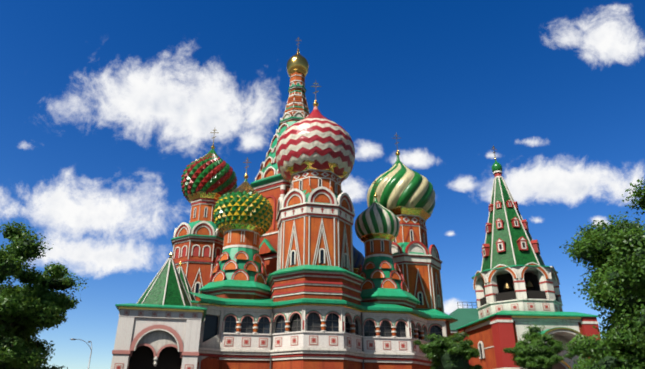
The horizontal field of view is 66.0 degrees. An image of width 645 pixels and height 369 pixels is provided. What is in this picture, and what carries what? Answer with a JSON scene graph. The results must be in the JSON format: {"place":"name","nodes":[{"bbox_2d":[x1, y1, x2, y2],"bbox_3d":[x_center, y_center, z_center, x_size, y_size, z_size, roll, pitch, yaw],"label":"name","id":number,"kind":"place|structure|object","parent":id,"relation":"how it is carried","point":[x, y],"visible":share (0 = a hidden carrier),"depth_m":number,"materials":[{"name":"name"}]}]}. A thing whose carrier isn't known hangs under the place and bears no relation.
{"place":"outdoors","nodes":[
{"label":"outdoors","id":0,"kind":"place"},
{"bbox_2d":[0,214,150,276],"bbox_3d":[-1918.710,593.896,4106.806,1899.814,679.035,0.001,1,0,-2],"label":"cloud","id":1,"kind":"structure","parent":0,"point":[89,256],"depth_m":4107.69,"materials":[{"name":"white"}]},
{"bbox_2d":[1,171,163,237],"bbox_3d":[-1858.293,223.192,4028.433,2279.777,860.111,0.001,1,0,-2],"label":"cloud","id":2,"kind":"structure","parent":0,"point":[73,211],"depth_m":4027.29,"materials":[{"name":"white"}]},
{"bbox_2d":[51,62,276,147],"bbox_3d":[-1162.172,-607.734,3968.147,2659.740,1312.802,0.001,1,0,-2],"label":"cloud","id":3,"kind":"structure","parent":0,"point":[204,104],"depth_m":3968.96,"materials":[{"name":"white"}]},
{"bbox_2d":[242,135,260,148],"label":"cloud","id":4,"kind":"structure","parent":0,"point":[246,144],"depth_m":5020.43,"materials":[{"name":"white"}]},
{"bbox_2d":[171,37,457,368],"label":"cathedral","id":5,"kind":"structure","parent":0,"point":[280,271],"depth_m":51.31,"materials":[{"name":"brick"}]},
{"bbox_2d":[0,0,644,368],"label":"sky","id":6,"kind":"structure","parent":0,"point":[456,80],"materials":[{"name":"blue"}]},
{"bbox_2d":[341,178,364,200],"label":"cloud","id":7,"kind":"structure","parent":0,"point":[351,188],"depth_m":4890.29,"materials":[{"name":"white"}]},
{"bbox_2d":[355,142,380,157],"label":"cloud","id":8,"kind":"structure","parent":0,"point":[366,150],"depth_m":4653.74,"materials":[{"name":"white"}]},
{"bbox_2d":[392,150,433,166],"bbox_3d":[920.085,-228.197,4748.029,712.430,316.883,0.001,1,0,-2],"label":"cloud","id":9,"kind":"structure","parent":0,"point":[417,158],"depth_m":4747.29,"materials":[{"name":"white"}]},
{"bbox_2d":[443,299,466,314],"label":"cloud","id":10,"kind":"structure","parent":0,"point":[450,306],"depth_m":5160.51,"materials":[{"name":"white"}]},
{"bbox_2d":[452,177,473,191],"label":"cloud","id":11,"kind":"structure","parent":0,"point":[463,184],"depth_m":4841.12,"materials":[{"name":"white"}]},
{"bbox_2d":[449,302,478,334],"bbox_3d":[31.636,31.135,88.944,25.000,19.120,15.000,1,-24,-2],"label":"roof","id":12,"kind":"structure","parent":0,"point":[465,316],"depth_m":87.65,"materials":[{"name":"green metal"}]},
{"bbox_2d":[487,153,496,157],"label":"cloud","id":13,"kind":"structure","parent":0,"point":[491,155],"depth_m":5657.13,"materials":[{"name":"white"}]},
{"bbox_2d":[473,178,522,202],"bbox_3d":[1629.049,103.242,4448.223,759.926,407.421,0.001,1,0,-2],"label":"cloud","id":14,"kind":"structure","parent":0,"point":[488,193],"depth_m":4444.15,"materials":[{"name":"white"}]},
{"bbox_2d":[456,145,599,368],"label":"bell tower","id":15,"kind":"structure","parent":0,"point":[516,283],"depth_m":51.53,"materials":[{"name":"brick"}]},
{"bbox_2d":[525,139,537,145],"bbox_3d":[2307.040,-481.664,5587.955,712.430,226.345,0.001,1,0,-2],"label":"cloud","id":16,"kind":"structure","parent":0,"point":[532,142],"depth_m":5589.61,"materials":[{"name":"white"}]},
{"bbox_2d":[505,160,642,203],"bbox_3d":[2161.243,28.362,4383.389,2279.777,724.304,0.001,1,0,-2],"label":"cloud","id":17,"kind":"structure","parent":0,"point":[557,181],"depth_m":4383.21,"materials":[{"name":"white"}]},
{"bbox_2d":[556,24,591,44],"bbox_3d":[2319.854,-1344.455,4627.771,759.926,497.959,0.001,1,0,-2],"label":"cloud","id":18,"kind":"structure","parent":0,"point":[570,37],"depth_m":4627.81,"materials":[{"name":"white"}]},
{"bbox_2d":[593,217,608,226],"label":"cloud","id":19,"kind":"structure","parent":0,"point":[597,219],"depth_m":5448.87,"materials":[{"name":"white"}]},
{"bbox_2d":[582,5,644,62],"bbox_3d":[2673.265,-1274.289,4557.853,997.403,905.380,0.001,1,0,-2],"label":"cloud","id":20,"kind":"structure","parent":0,"point":[611,38],"depth_m":4557.56,"materials":[{"name":"white"}]},
{"label":"ground","id":21,"kind":"structure","parent":0,"visible":0},
{"bbox_2d":[0,220,86,368],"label":"tree","id":22,"kind":"object","parent":21,"relation":"on","point":[27,310],"visible":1,"depth_m":26.77,"materials":[{"name":"green plant"}]},
{"bbox_2d":[70,338,91,368],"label":"street lamp","id":23,"kind":"object","parent":21,"relation":"on","point":[88,345],"visible":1,"depth_m":70.28,"materials":[{"name":"metal"}]},
{"bbox_2d":[110,252,209,368],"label":"porch","id":24,"kind":"object","parent":21,"relation":"on","point":[161,321],"visible":1,"depth_m":37.69,"materials":[{"name":"white paint"}]},
{"bbox_2d":[413,331,483,368],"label":"tree","id":25,"kind":"object","parent":21,"relation":"on","point":[454,351],"visible":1,"depth_m":36.46,"materials":[{"name":"green plant"}]},
{"bbox_2d":[503,324,573,368],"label":"tree","id":26,"kind":"object","parent":21,"relation":"on","point":[538,351],"visible":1,"depth_m":37.96,"materials":[{"name":"green plant"}]},
{"bbox_2d":[559,177,644,368],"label":"tree","id":27,"kind":"object","parent":21,"relation":"on","point":[613,254],"visible":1,"depth_m":23.17,"materials":[{"name":"green plant"}]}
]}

